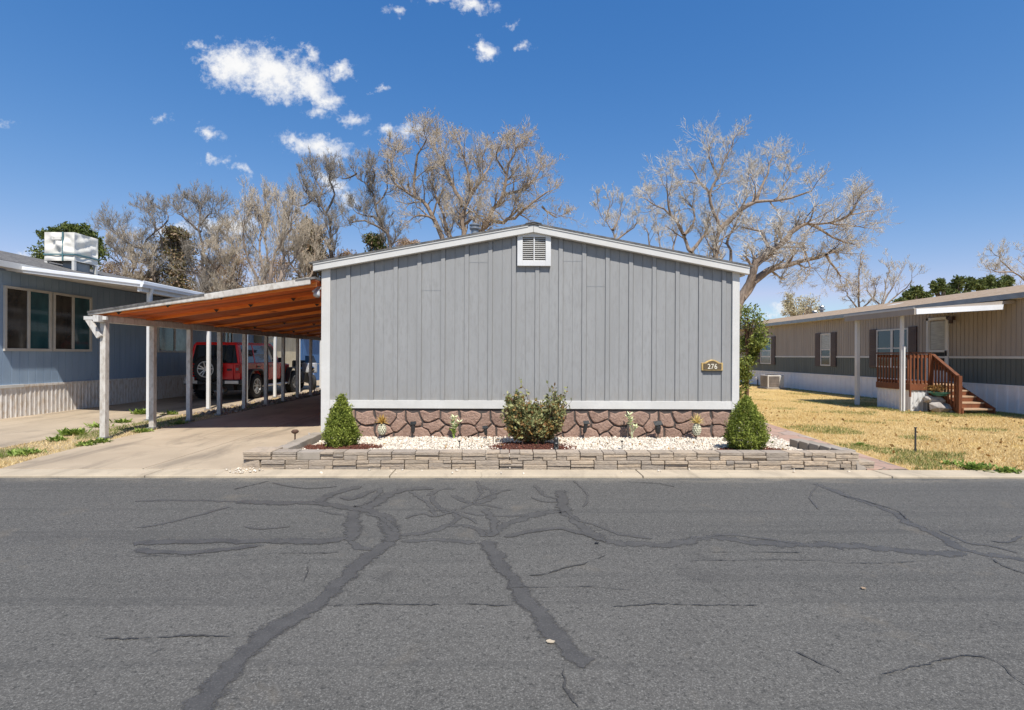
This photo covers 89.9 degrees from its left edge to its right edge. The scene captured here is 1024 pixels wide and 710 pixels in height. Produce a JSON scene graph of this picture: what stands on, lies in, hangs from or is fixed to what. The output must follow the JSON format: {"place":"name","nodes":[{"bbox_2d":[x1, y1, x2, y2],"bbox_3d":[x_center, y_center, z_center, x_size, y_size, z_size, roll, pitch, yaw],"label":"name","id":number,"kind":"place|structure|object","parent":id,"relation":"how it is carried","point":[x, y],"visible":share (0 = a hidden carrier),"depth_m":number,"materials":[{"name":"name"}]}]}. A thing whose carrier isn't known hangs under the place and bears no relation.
{"place":"outdoors","nodes":[
{"label":"outdoors","id":0,"kind":"place"},
{"bbox_2d":[0,396,291,468],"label":"soil strip","id":1,"kind":"object","parent":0,"point":[96,433],"visible":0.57,"depth_m":8.78,"materials":[{"name":"brown soil"}]},
{"bbox_2d":[1,448,36,456],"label":"weed","id":2,"kind":"object","parent":1,"relation":"on","point":[18,452],"visible":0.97,"depth_m":7.24,"materials":[{"name":"green plant"}]},
{"bbox_2d":[21,447,46,453],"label":"weed","id":3,"kind":"object","parent":1,"relation":"on","point":[37,450],"visible":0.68,"depth_m":7.43,"materials":[{"name":"green plant"}]},
{"bbox_2d":[43,435,68,441],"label":"weed","id":4,"kind":"object","parent":1,"relation":"on","point":[57,438],"visible":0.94,"depth_m":8.48,"materials":[{"name":"green plant"}]},
{"bbox_2d":[87,437,113,443],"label":"weed","id":5,"kind":"object","parent":1,"relation":"on","point":[99,440],"visible":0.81,"depth_m":8.31,"materials":[{"name":"green plant"}]},
{"bbox_2d":[131,428,153,432],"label":"weed","id":6,"kind":"object","parent":1,"relation":"on","point":[139,430],"visible":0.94,"depth_m":9.47,"materials":[{"name":"green plant"}]},
{"bbox_2d":[0,393,314,458],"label":"green strip grass","id":7,"kind":"structure","parent":1,"relation":"on","point":[113,430],"depth_m":9.89,"materials":[{"name":"green plant"}]},
{"bbox_2d":[0,391,316,467],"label":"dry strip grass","id":8,"kind":"structure","parent":1,"relation":"on","point":[2,462],"depth_m":8.01,"materials":[{"name":"beige plant"}]},
{"bbox_2d":[170,420,187,423],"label":"weed","id":9,"kind":"object","parent":1,"relation":"on","point":[179,422],"visible":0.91,"depth_m":10.59,"materials":[{"name":"green plant"}]},
{"bbox_2d":[84,277,321,438],"bbox_3d":[-5.340,0.034,14.374,3.838,2.758,11.724,0,0,-1],"label":"carport","id":10,"kind":"object","parent":1,"relation":"on","point":[283,310],"visible":0.68,"depth_m":9.93,"materials":[{"name":"brown wood"}]},
{"bbox_2d":[312,286,320,297],"bbox_3d":[-3.358,-1.137,8.955,0.228,0.264,0.166,0,0,-37],"label":"flood light","id":11,"kind":"object","parent":10,"relation":"attached to","point":[316,292],"visible":0.69,"depth_m":8.90,"materials":[{"name":"metal"}]},
{"bbox_2d":[183,389,320,415],"bbox_3d":[-7.389,1.403,16.669,1.159,0.185,9.061,0,0,-1],"label":"rock edging","id":12,"kind":"object","parent":1,"relation":"on","point":[289,397],"visible":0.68,"depth_m":14.64,"materials":[{"name":"grey stone"}]},
{"bbox_2d":[0,380,318,447],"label":"neighbour driveway","id":13,"kind":"structure","parent":0,"point":[25,429],"depth_m":11.74,"materials":[{"name":"concrete"}]},
{"bbox_2d":[56,427,92,435],"bbox_3d":[-7.834,1.339,9.121,0.657,0.148,0.577,0,0,-1],"label":"weed","id":14,"kind":"object","parent":13,"relation":"on","point":[67,431],"visible":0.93,"depth_m":9.10,"materials":[{"name":"green plant"}]},
{"bbox_2d":[84,421,114,427],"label":"weed","id":15,"kind":"object","parent":13,"relation":"on","point":[94,424],"visible":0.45,"depth_m":10.06,"materials":[{"name":"green plant"}]},
{"bbox_2d":[109,418,132,422],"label":"weed","id":16,"kind":"object","parent":13,"relation":"on","point":[122,420],"visible":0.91,"depth_m":10.73,"materials":[{"name":"green plant"}]},
{"bbox_2d":[129,408,157,413],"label":"weed","id":17,"kind":"object","parent":13,"relation":"on","point":[140,411],"visible":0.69,"depth_m":12.31,"materials":[{"name":"green plant"}]},
{"bbox_2d":[0,267,320,420],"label":"patio awning","id":18,"kind":"object","parent":13,"relation":"on","point":[150,289],"visible":0.43,"depth_m":11.43,"materials":[{"name":"white paint"}]},
{"bbox_2d":[160,409,178,414],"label":"weed","id":19,"kind":"object","parent":13,"relation":"on","point":[171,413],"visible":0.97,"depth_m":12.22,"materials":[{"name":"green plant"}]},
{"bbox_2d":[183,342,301,398],"bbox_3d":[-9.270,0.484,18.050,1.900,1.841,4.826,0,0,0],"label":"parked car","id":20,"kind":"object","parent":13,"relation":"on","point":[232,368],"visible":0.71,"depth_m":16.15,"materials":[{"name":"red paint"}]},
{"bbox_2d":[254,335,295,369],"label":"storage shed","id":21,"kind":"structure","parent":13,"relation":"on","point":[290,350],"depth_m":25.18,"materials":[{"name":"beige paint"}]},
{"bbox_2d":[292,356,318,389],"bbox_3d":[-8.559,0.697,21.351,0.940,1.400,2.260,0,0,-39],"label":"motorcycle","id":22,"kind":"object","parent":13,"relation":"on","point":[305,370],"visible":0.62,"depth_m":20.94,"materials":[{"name":"metal"}]},
{"bbox_2d":[301,339,319,379],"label":"outbuilding","id":23,"kind":"structure","parent":13,"relation":"on","point":[315,348],"depth_m":28.49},
{"bbox_2d":[1,395,323,468],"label":"driveway","id":24,"kind":"structure","parent":0,"point":[223,442],"depth_m":8.28,"materials":[{"name":"concrete"}]},
{"bbox_2d":[73,441,96,445],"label":"weed","id":25,"kind":"object","parent":24,"relation":"on","point":[81,443],"visible":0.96,"depth_m":8.06,"materials":[{"name":"green plant"}]},
{"bbox_2d":[291,429,298,439],"bbox_3d":[-3.440,1.293,8.139,0.116,0.240,0.116,0,0,-1],"label":"path light","id":26,"kind":"object","parent":24,"relation":"on","point":[295,431],"visible":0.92,"depth_m":8.11,"materials":[{"name":"brown metal"}]},
{"bbox_2d":[0,477,1023,709],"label":"road","id":27,"kind":"structure","parent":0,"point":[144,593],"depth_m":3.17,"materials":[{"name":"grey asphalt"}]},
{"bbox_2d":[0,0,1023,323],"label":"sky","id":28,"kind":"structure","parent":0,"point":[100,100],"materials":[{"name":"blue"}]},
{"bbox_2d":[216,434,849,473],"bbox_3d":[0.765,1.417,11.395,7.930,0.057,9.240,0,0,-1],"label":"gravel base","id":29,"kind":"object","parent":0,"point":[568,439],"visible":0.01,"depth_m":8.51,"materials":[{"name":"grey gravel"}]},
{"bbox_2d":[377,414,388,434],"bbox_3d":[-2.199,1.242,8.682,0.272,0.537,0.215,0,0,-1],"label":"pineapple ornament","id":30,"kind":"object","parent":29,"relation":"on","point":[381,429],"visible":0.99,"depth_m":8.65,"materials":[{"name":"ceramic"}]},
{"bbox_2d":[410,421,415,437],"bbox_3d":[-1.681,1.280,8.738,0.105,0.330,0.083,0,0,-1],"label":"garden spotlight","id":31,"kind":"object","parent":29,"relation":"on","point":[412,423],"visible":0.93,"depth_m":8.72,"materials":[{"name":"black plastic"}]},
{"bbox_2d":[449,414,462,437],"bbox_3d":[-0.961,1.232,8.730,0.243,0.474,0.198,0,0,-1],"label":"lily ornament","id":32,"kind":"object","parent":29,"relation":"on","point":[453,427],"visible":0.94,"depth_m":8.75,"materials":[{"name":"green plant"}]},
{"bbox_2d":[482,425,487,438],"bbox_3d":[-0.458,1.319,8.731,0.096,0.264,0.076,0,0,-1],"label":"garden spotlight","id":33,"kind":"object","parent":29,"relation":"on","point":[485,428],"visible":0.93,"depth_m":8.71,"materials":[{"name":"black plastic"}]},
{"bbox_2d":[301,441,786,452],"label":"mulch","id":34,"kind":"object","parent":29,"relation":"on","point":[547,445],"visible":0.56,"depth_m":7.69,"materials":[{"name":"brown wood"}]},
{"bbox_2d":[320,393,363,447],"bbox_3d":[-2.607,0.994,7.821,0.604,0.885,0.614,0,0,-42],"label":"cone shrub","id":35,"kind":"object","parent":34,"relation":"on","point":[340,428],"visible":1,"depth_m":7.69,"materials":[{"name":"green plant"}]},
{"bbox_2d":[499,377,571,443],"bbox_3d":[0.366,0.882,8.142,1.127,1.063,0.763,0,0,15],"label":"broadleaf shrub","id":36,"kind":"object","parent":34,"relation":"on","point":[527,422],"visible":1,"depth_m":8.02,"materials":[{"name":"green plant"}]},
{"bbox_2d":[321,435,787,449],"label":"leaf litter","id":37,"kind":"object","parent":29,"relation":"on","point":[563,441],"visible":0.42,"depth_m":8.12,"materials":[{"name":"brown plant"}]},
{"bbox_2d":[553,437,558,449],"bbox_3d":[0.621,1.286,7.245,0.084,0.275,0.080,0,0,-1],"label":"bollard light","id":38,"kind":"object","parent":29,"relation":"on","point":[556,445],"visible":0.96,"depth_m":7.22,"materials":[{"name":"black plastic"}]},
{"bbox_2d":[242,432,874,469],"bbox_3d":[0.598,1.350,7.755,8.128,0.226,2.423,0,0,-1],"label":"garden edging","id":39,"kind":"object","parent":29,"relation":"on","point":[814,455],"visible":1,"depth_m":6.59,"materials":[{"name":"stone"}]},
{"bbox_2d":[582,420,589,438],"bbox_3d":[1.259,1.285,8.786,0.128,0.351,0.083,0,0,-1],"label":"garden spotlight","id":40,"kind":"object","parent":29,"relation":"on","point":[585,426],"visible":0.93,"depth_m":8.77,"materials":[{"name":"black plastic"}]},
{"bbox_2d":[625,411,637,437],"bbox_3d":[2.058,1.217,8.788,0.258,0.533,0.179,0,0,-1],"label":"lily ornament","id":41,"kind":"object","parent":29,"relation":"on","point":[631,421],"visible":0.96,"depth_m":8.80,"materials":[{"name":"beige metal"}]},
{"bbox_2d":[653,421,662,437],"bbox_3d":[2.503,1.292,8.809,0.145,0.348,0.110,0,0,-1],"label":"garden spotlight","id":42,"kind":"object","parent":29,"relation":"on","point":[658,424],"visible":0.93,"depth_m":8.79,"materials":[{"name":"black plastic"}]},
{"bbox_2d":[689,413,702,438],"bbox_3d":[3.158,1.255,8.772,0.292,0.565,0.231,0,0,-1],"label":"pineapple ornament","id":43,"kind":"object","parent":29,"relation":"on","point":[696,428],"visible":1,"depth_m":8.74,"materials":[{"name":"ceramic"}]},
{"bbox_2d":[722,394,772,449],"bbox_3d":[3.468,1.010,7.614,0.733,0.900,0.706,0,0,-1],"label":"cone shrub","id":44,"kind":"object","parent":29,"relation":"on","point":[748,433],"visible":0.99,"depth_m":7.47,"materials":[{"name":"green plant"}]},
{"bbox_2d":[741,418,907,469],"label":"path","id":45,"kind":"structure","parent":0,"point":[782,433],"depth_m":8.96,"materials":[{"name":"beige concrete"}]},
{"bbox_2d":[739,383,1023,469],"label":"lawn","id":46,"kind":"structure","parent":0,"point":[830,416],"depth_m":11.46,"materials":[{"name":"beige plant"}]},
{"bbox_2d":[589,181,643,238],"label":"bare tree","id":47,"kind":"object","parent":46,"relation":"on","point":[617,218],"visible":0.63,"depth_m":42.09,"materials":[{"name":"brown plant"}]},
{"bbox_2d":[638,200,684,249],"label":"bare tree","id":48,"kind":"object","parent":46,"relation":"on","point":[653,227],"visible":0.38,"depth_m":40.34,"materials":[{"name":"brown plant"}]},
{"bbox_2d":[626,113,834,261],"bbox_3d":[13.617,-7.096,33.542,12.271,17.849,6.591,0,0,-1],"label":"cottonwood","id":49,"kind":"object","parent":46,"relation":"on","point":[714,249],"visible":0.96,"depth_m":33.21,"materials":[{"name":"brown plant"}]},
{"bbox_2d":[739,302,773,400],"bbox_3d":[7.720,-0.068,17.249,1.882,3.496,1.504,0,0,-1],"label":"broadleaf bush","id":50,"kind":"object","parent":46,"relation":"on","point":[748,341],"visible":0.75,"depth_m":16.98,"materials":[{"name":"green plant"}]},
{"bbox_2d":[757,374,786,389],"bbox_3d":[11.850,1.189,23.404,0.900,0.680,0.900,0,0,-1],"label":"air conditioner","id":51,"kind":"object","parent":46,"relation":"on","point":[771,381],"visible":0.99,"depth_m":23.05,"materials":[{"name":"grey metal"}]},
{"bbox_2d":[780,291,823,316],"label":"blossom tree","id":52,"kind":"object","parent":46,"relation":"on","point":[790,309],"visible":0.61,"depth_m":42.35,"materials":[{"name":"beige plant"}]},
{"bbox_2d":[725,170,904,322],"bbox_3d":[18.161,-4.459,30.813,11.358,12.998,8.034,0,0,-1],"label":"cottonwood","id":53,"kind":"object","parent":46,"relation":"on","point":[772,251],"visible":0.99,"depth_m":29.89,"materials":[{"name":"brown plant"}]},
{"bbox_2d":[834,250,882,307],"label":"bare tree","id":54,"kind":"object","parent":46,"relation":"on","point":[858,285],"visible":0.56,"depth_m":38.45,"materials":[{"name":"beige plant"}]},
{"bbox_2d":[848,441,869,445],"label":"weed","id":55,"kind":"object","parent":46,"relation":"on","point":[859,444],"visible":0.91,"depth_m":8.44,"materials":[{"name":"green plant"}]},
{"bbox_2d":[760,406,1023,467],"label":"lawn litter","id":56,"kind":"object","parent":46,"relation":"on","point":[947,442],"visible":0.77,"depth_m":9.51,"materials":[{"name":"yellow plant"}]},
{"bbox_2d":[859,248,927,304],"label":"bare tree","id":57,"kind":"object","parent":46,"relation":"on","point":[892,284],"visible":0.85,"depth_m":36.50,"materials":[{"name":"beige plant"}]},
{"bbox_2d":[891,284,934,302],"bbox_3d":[26.141,-1.457,33.655,3.777,6.459,2.282,0,0,-27],"label":"evergreen shrub","id":58,"kind":"object","parent":46,"relation":"on","point":[914,292],"visible":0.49,"depth_m":33.27,"materials":[{"name":"green plant"}]},
{"bbox_2d":[914,427,916,451],"bbox_3d":[6.184,1.333,7.869,0.031,0.475,0.036,0,0,-1],"label":"iron stake","id":59,"kind":"object","parent":46,"relation":"on","point":[915,429],"visible":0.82,"depth_m":7.86,"materials":[{"name":"metal"}]},
{"bbox_2d":[844,300,1014,411],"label":"porch roof","id":60,"kind":"structure","parent":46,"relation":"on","point":[903,312],"depth_m":13.81,"materials":[{"name":"beige metal"}]},
{"bbox_2d":[876,352,995,414],"bbox_3d":[11.866,0.729,14.648,2.250,1.640,3.130,0,0,-1],"label":"porch","id":61,"kind":"object","parent":46,"relation":"on","point":[959,398],"visible":0.84,"depth_m":13.91,"materials":[{"name":"brown wood"}]},
{"bbox_2d":[922,395,955,412],"bbox_3d":[11.377,1.300,13.562,0.804,0.482,0.476,0,0,-1],"label":"stone pile","id":62,"kind":"object","parent":46,"relation":"on","point":[938,403],"visible":0.76,"depth_m":13.50,"materials":[{"name":"white stone"}]},
{"bbox_2d":[925,384,949,395],"bbox_3d":[11.318,0.897,13.585,0.629,0.320,0.688,0,0,44],"label":"planter bowl","id":63,"kind":"object","parent":62,"relation":"on","point":[933,392],"visible":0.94,"depth_m":13.52,"materials":[{"name":"green metal"}]},
{"bbox_2d":[939,459,963,465],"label":"weed","id":64,"kind":"object","parent":46,"relation":"on","point":[947,462],"visible":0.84,"depth_m":6.91,"materials":[{"name":"green plant"}]},
{"bbox_2d":[927,274,978,296],"bbox_3d":[29.664,-1.850,34.361,3.508,7.301,3.410,0,0,-1],"label":"evergreen shrub","id":65,"kind":"object","parent":46,"relation":"on","point":[957,284],"visible":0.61,"depth_m":34.34,"materials":[{"name":"green plant"}]},
{"bbox_2d":[955,460,996,470],"bbox_3d":[6.034,1.427,6.683,0.389,0.110,0.422,0,0,-44],"label":"weed","id":66,"kind":"object","parent":46,"relation":"on","point":[975,466],"visible":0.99,"depth_m":6.68,"materials":[{"name":"green plant"}]},
{"bbox_2d":[973,274,1015,290],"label":"tree","id":67,"kind":"object","parent":46,"relation":"on","point":[990,281],"visible":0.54,"depth_m":35.22,"materials":[{"name":"green plant"}]},
{"bbox_2d":[975,236,1023,284],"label":"bare tree","id":68,"kind":"object","parent":46,"relation":"on","point":[996,265],"visible":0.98,"depth_m":38.60,"materials":[{"name":"brown plant"}]},
{"label":"ground","id":69,"kind":"structure","parent":0,"visible":0},
{"bbox_2d":[25,221,111,271],"bbox_3d":[-26.131,-3.297,30.430,4.581,9.635,3.258,0,0,19],"label":"pine tree","id":70,"kind":"object","parent":69,"relation":"on","point":[83,229],"visible":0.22,"depth_m":30.45,"materials":[{"name":"green plant"}]},
{"bbox_2d":[98,258,130,275],"bbox_3d":[-28.271,-2.784,36.631,3.818,8.565,3.463,0,0,30],"label":"brush","id":71,"kind":"object","parent":69,"relation":"on","point":[106,270],"visible":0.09,"depth_m":36.20,"materials":[{"name":"brown plant"}]},
{"bbox_2d":[0,251,253,418],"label":"mobile home","id":72,"kind":"object","parent":69,"relation":"on","point":[49,352],"visible":0.49,"depth_m":12.98,"materials":[{"name":"blue"}]},
{"bbox_2d":[3,285,51,350],"bbox_3d":[-11.186,-0.828,11.873,0.065,1.445,1.180,0,0,-1],"label":"window","id":73,"kind":"structure","parent":72,"relation":"in","point":[27,313],"depth_m":11.83,"materials":[{"name":"brown glass"}]},
{"bbox_2d":[43,232,98,274],"bbox_3d":[-12.099,-2.712,14.120,0.921,1.184,0.923,0,0,-1],"label":"rooftop cooler","id":74,"kind":"object","parent":72,"relation":"on","point":[74,251],"visible":0.98,"depth_m":13.76,"materials":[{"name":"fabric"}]},
{"bbox_2d":[52,292,91,351],"bbox_3d":[-11.206,-0.829,13.097,0.065,1.445,1.170,0,0,-1],"label":"window","id":75,"kind":"structure","parent":72,"relation":"in","point":[70,331],"depth_m":13.03,"materials":[{"name":"brown glass"}]},
{"bbox_2d":[157,327,185,352],"bbox_3d":[-11.275,-0.829,17.162,0.065,1.445,1.700,0,0,-1],"label":"window","id":76,"kind":"structure","parent":72,"relation":"in","point":[172,340],"depth_m":17.00,"materials":[{"name":"grey glass"}]},
{"bbox_2d":[224,333,232,341],"bbox_3d":[-11.332,-0.864,20.511,0.065,1.115,0.600,0,0,-1],"label":"window","id":77,"kind":"structure","parent":72,"relation":"in","point":[228,337],"depth_m":20.48,"materials":[{"name":"grey glass"}]},
{"bbox_2d":[104,223,158,281],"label":"bare tree","id":78,"kind":"object","parent":69,"relation":"on","point":[135,263],"visible":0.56,"depth_m":34.39,"materials":[{"name":"beige plant"}]},
{"bbox_2d":[86,188,190,286],"bbox_3d":[-26.482,-5.372,35.586,6.557,13.986,4.438,0,0,-1],"label":"bare tree","id":79,"kind":"object","parent":69,"relation":"on","point":[151,206],"visible":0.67,"depth_m":35.41,"materials":[{"name":"grey plant"}]},
{"bbox_2d":[120,268,160,283],"bbox_3d":[-26.638,-2.406,36.827,3.148,7.838,3.414,0,0,-38],"label":"brush","id":80,"kind":"object","parent":69,"relation":"on","point":[146,274],"visible":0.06,"depth_m":36.23,"materials":[{"name":"brown plant"}]},
{"bbox_2d":[136,222,200,290],"bbox_3d":[-24.258,-4.079,37.747,5.965,11.223,4.609,0,0,-16],"label":"conifer","id":81,"kind":"object","parent":69,"relation":"on","point":[173,241],"visible":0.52,"depth_m":36.95,"materials":[{"name":"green plant"}]},
{"bbox_2d":[188,260,231,292],"bbox_3d":[-22.090,-2.936,37.446,4.152,8.955,4.401,0,0,-1],"label":"brush","id":82,"kind":"object","parent":69,"relation":"on","point":[195,275],"visible":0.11,"depth_m":37.47,"materials":[{"name":"brown plant"}]},
{"bbox_2d":[160,178,263,292],"bbox_3d":[-20.934,-5.141,34.503,7.031,13.572,4.846,0,0,-1],"label":"bare tree","id":83,"kind":"object","parent":69,"relation":"on","point":[205,282],"visible":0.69,"depth_m":34.35,"materials":[{"name":"grey plant"}]},
{"bbox_2d":[191,208,258,291],"bbox_3d":[-18.470,-3.935,32.677,3.481,11.170,3.793,0,0,-1],"label":"bare tree","id":84,"kind":"object","parent":69,"relation":"on","point":[215,248],"visible":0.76,"depth_m":32.65,"materials":[{"name":"beige plant"}]},
{"bbox_2d":[217,250,257,289],"bbox_3d":[-20.717,-3.283,38.493,3.686,9.645,3.717,0,0,-1],"label":"brush","id":85,"kind":"object","parent":69,"relation":"on","point":[242,264],"visible":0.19,"depth_m":38.28,"materials":[{"name":"brown plant"}]},
{"bbox_2d":[231,176,311,285],"bbox_3d":[-13.510,-4.375,28.912,4.830,12.116,4.357,0,0,-1],"label":"bare tree","id":86,"kind":"object","parent":69,"relation":"on","point":[287,211],"visible":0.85,"depth_m":28.68,"materials":[{"name":"beige plant"}]},
{"bbox_2d":[249,254,296,285],"bbox_3d":[-17.722,-3.168,38.414,4.320,9.460,4.131,0,0,-1],"label":"brush","id":87,"kind":"object","parent":69,"relation":"on","point":[274,274],"visible":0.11,"depth_m":38.72,"materials":[{"name":"brown plant"}]},
{"bbox_2d":[273,213,333,280],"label":"bare tree","id":88,"kind":"object","parent":69,"relation":"on","point":[303,268],"visible":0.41,"depth_m":32.97,"materials":[{"name":"beige plant"}]},
{"bbox_2d":[283,216,339,280],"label":"bare tree","id":89,"kind":"object","parent":69,"relation":"on","point":[308,249],"visible":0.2,"depth_m":35.14,"materials":[{"name":"grey plant"}]},
{"bbox_2d":[284,146,348,277],"bbox_3d":[-13.189,-6.444,35.668,5.786,16.295,3.999,0,0,41],"label":"bare tree","id":90,"kind":"object","parent":69,"relation":"on","point":[311,195],"visible":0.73,"depth_m":34.71,"materials":[{"name":"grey plant"}]},
{"bbox_2d":[333,248,356,257],"bbox_3d":[-12.931,-3.266,39.331,2.909,9.703,3.811,0,0,-15],"label":"brush","id":91,"kind":"object","parent":69,"relation":"on","point":[345,253],"visible":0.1,"depth_m":38.34,"materials":[{"name":"brown plant"}]},
{"bbox_2d":[319,149,407,247],"bbox_3d":[-9.641,-6.018,33.788,6.537,15.494,5.048,0,0,-1],"label":"bare tree","id":92,"kind":"object","parent":69,"relation":"on","point":[372,185],"visible":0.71,"depth_m":33.73,"materials":[{"name":"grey plant"}]},
{"bbox_2d":[361,231,388,251],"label":"conifer","id":93,"kind":"object","parent":69,"relation":"on","point":[376,243],"visible":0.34,"depth_m":37.50,"materials":[{"name":"green plant"}]},
{"bbox_2d":[395,237,419,246],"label":"brush","id":94,"kind":"object","parent":69,"relation":"on","point":[404,242],"visible":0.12,"depth_m":40.02,"materials":[{"name":"brown plant"}]},
{"bbox_2d":[366,107,589,238],"bbox_3d":[-2.362,-7.191,31.799,14.752,17.840,7.422,0,0,-1],"label":"cottonwood","id":95,"kind":"object","parent":69,"relation":"on","point":[489,220],"visible":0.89,"depth_m":31.77,"materials":[{"name":"beige plant"}]},
{"bbox_2d":[0,469,1023,477],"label":"kerb","id":96,"kind":"structure","parent":69,"relation":"on","point":[224,473],"depth_m":6.28,"materials":[{"name":"concrete"}]},
{"bbox_2d":[993,464,1021,473],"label":"weed","id":97,"kind":"object","parent":96,"relation":"on","point":[1005,469],"visible":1,"depth_m":6.49,"materials":[{"name":"green plant"}]},
{"bbox_2d":[309,221,752,437],"bbox_3d":[0.211,-0.534,17.259,7.660,4.050,16.855,0,0,-1],"label":"mobile home","id":98,"kind":"object","parent":69,"relation":"on","point":[431,337],"visible":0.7,"depth_m":8.98,"materials":[{"name":"grey wood"}]},
{"bbox_2d":[701,360,722,370],"bbox_3d":[3.512,0.172,9.008,0.375,0.205,0.040,0,0,-1],"label":"house number sign","id":99,"kind":"object","parent":98,"relation":"attached to","point":[711,365],"visible":1,"depth_m":9.00,"materials":[{"name":"gold metal"}]},
{"bbox_2d":[739,285,1023,413],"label":"mobile home","id":100,"kind":"object","parent":69,"relation":"on","point":[981,353],"visible":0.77,"depth_m":16.86,"materials":[{"name":"beige"}]},
{"bbox_2d":[757,336,774,364],"bbox_3d":[12.850,-0.256,25.978,0.068,1.380,1.777,0,0,-1],"label":"window","id":101,"kind":"structure","parent":100,"relation":"in","point":[770,351],"depth_m":25.71,"materials":[{"name":"white glass"}]},
{"bbox_2d":[815,332,836,366],"bbox_3d":[12.932,-0.255,21.171,0.068,1.380,1.360,0,0,-1],"label":"window","id":102,"kind":"structure","parent":100,"relation":"in","point":[825,344],"depth_m":21.16,"materials":[{"name":"white glass"}]},
{"bbox_2d":[869,326,916,368],"bbox_3d":[12.993,-0.260,17.556,0.068,1.370,2.117,0,0,-1],"label":"window","id":103,"kind":"structure","parent":100,"relation":"in","point":[885,340],"depth_m":17.64,"materials":[{"name":"grey glass"}]},
{"bbox_2d":[926,316,948,380],"bbox_3d":[13.002,-0.195,15.715,0.110,1.960,0.786,0,0,-1],"label":"door","id":104,"kind":"structure","parent":100,"relation":"in","point":[937,332],"depth_m":15.69,"materials":[{"name":"white paint"}]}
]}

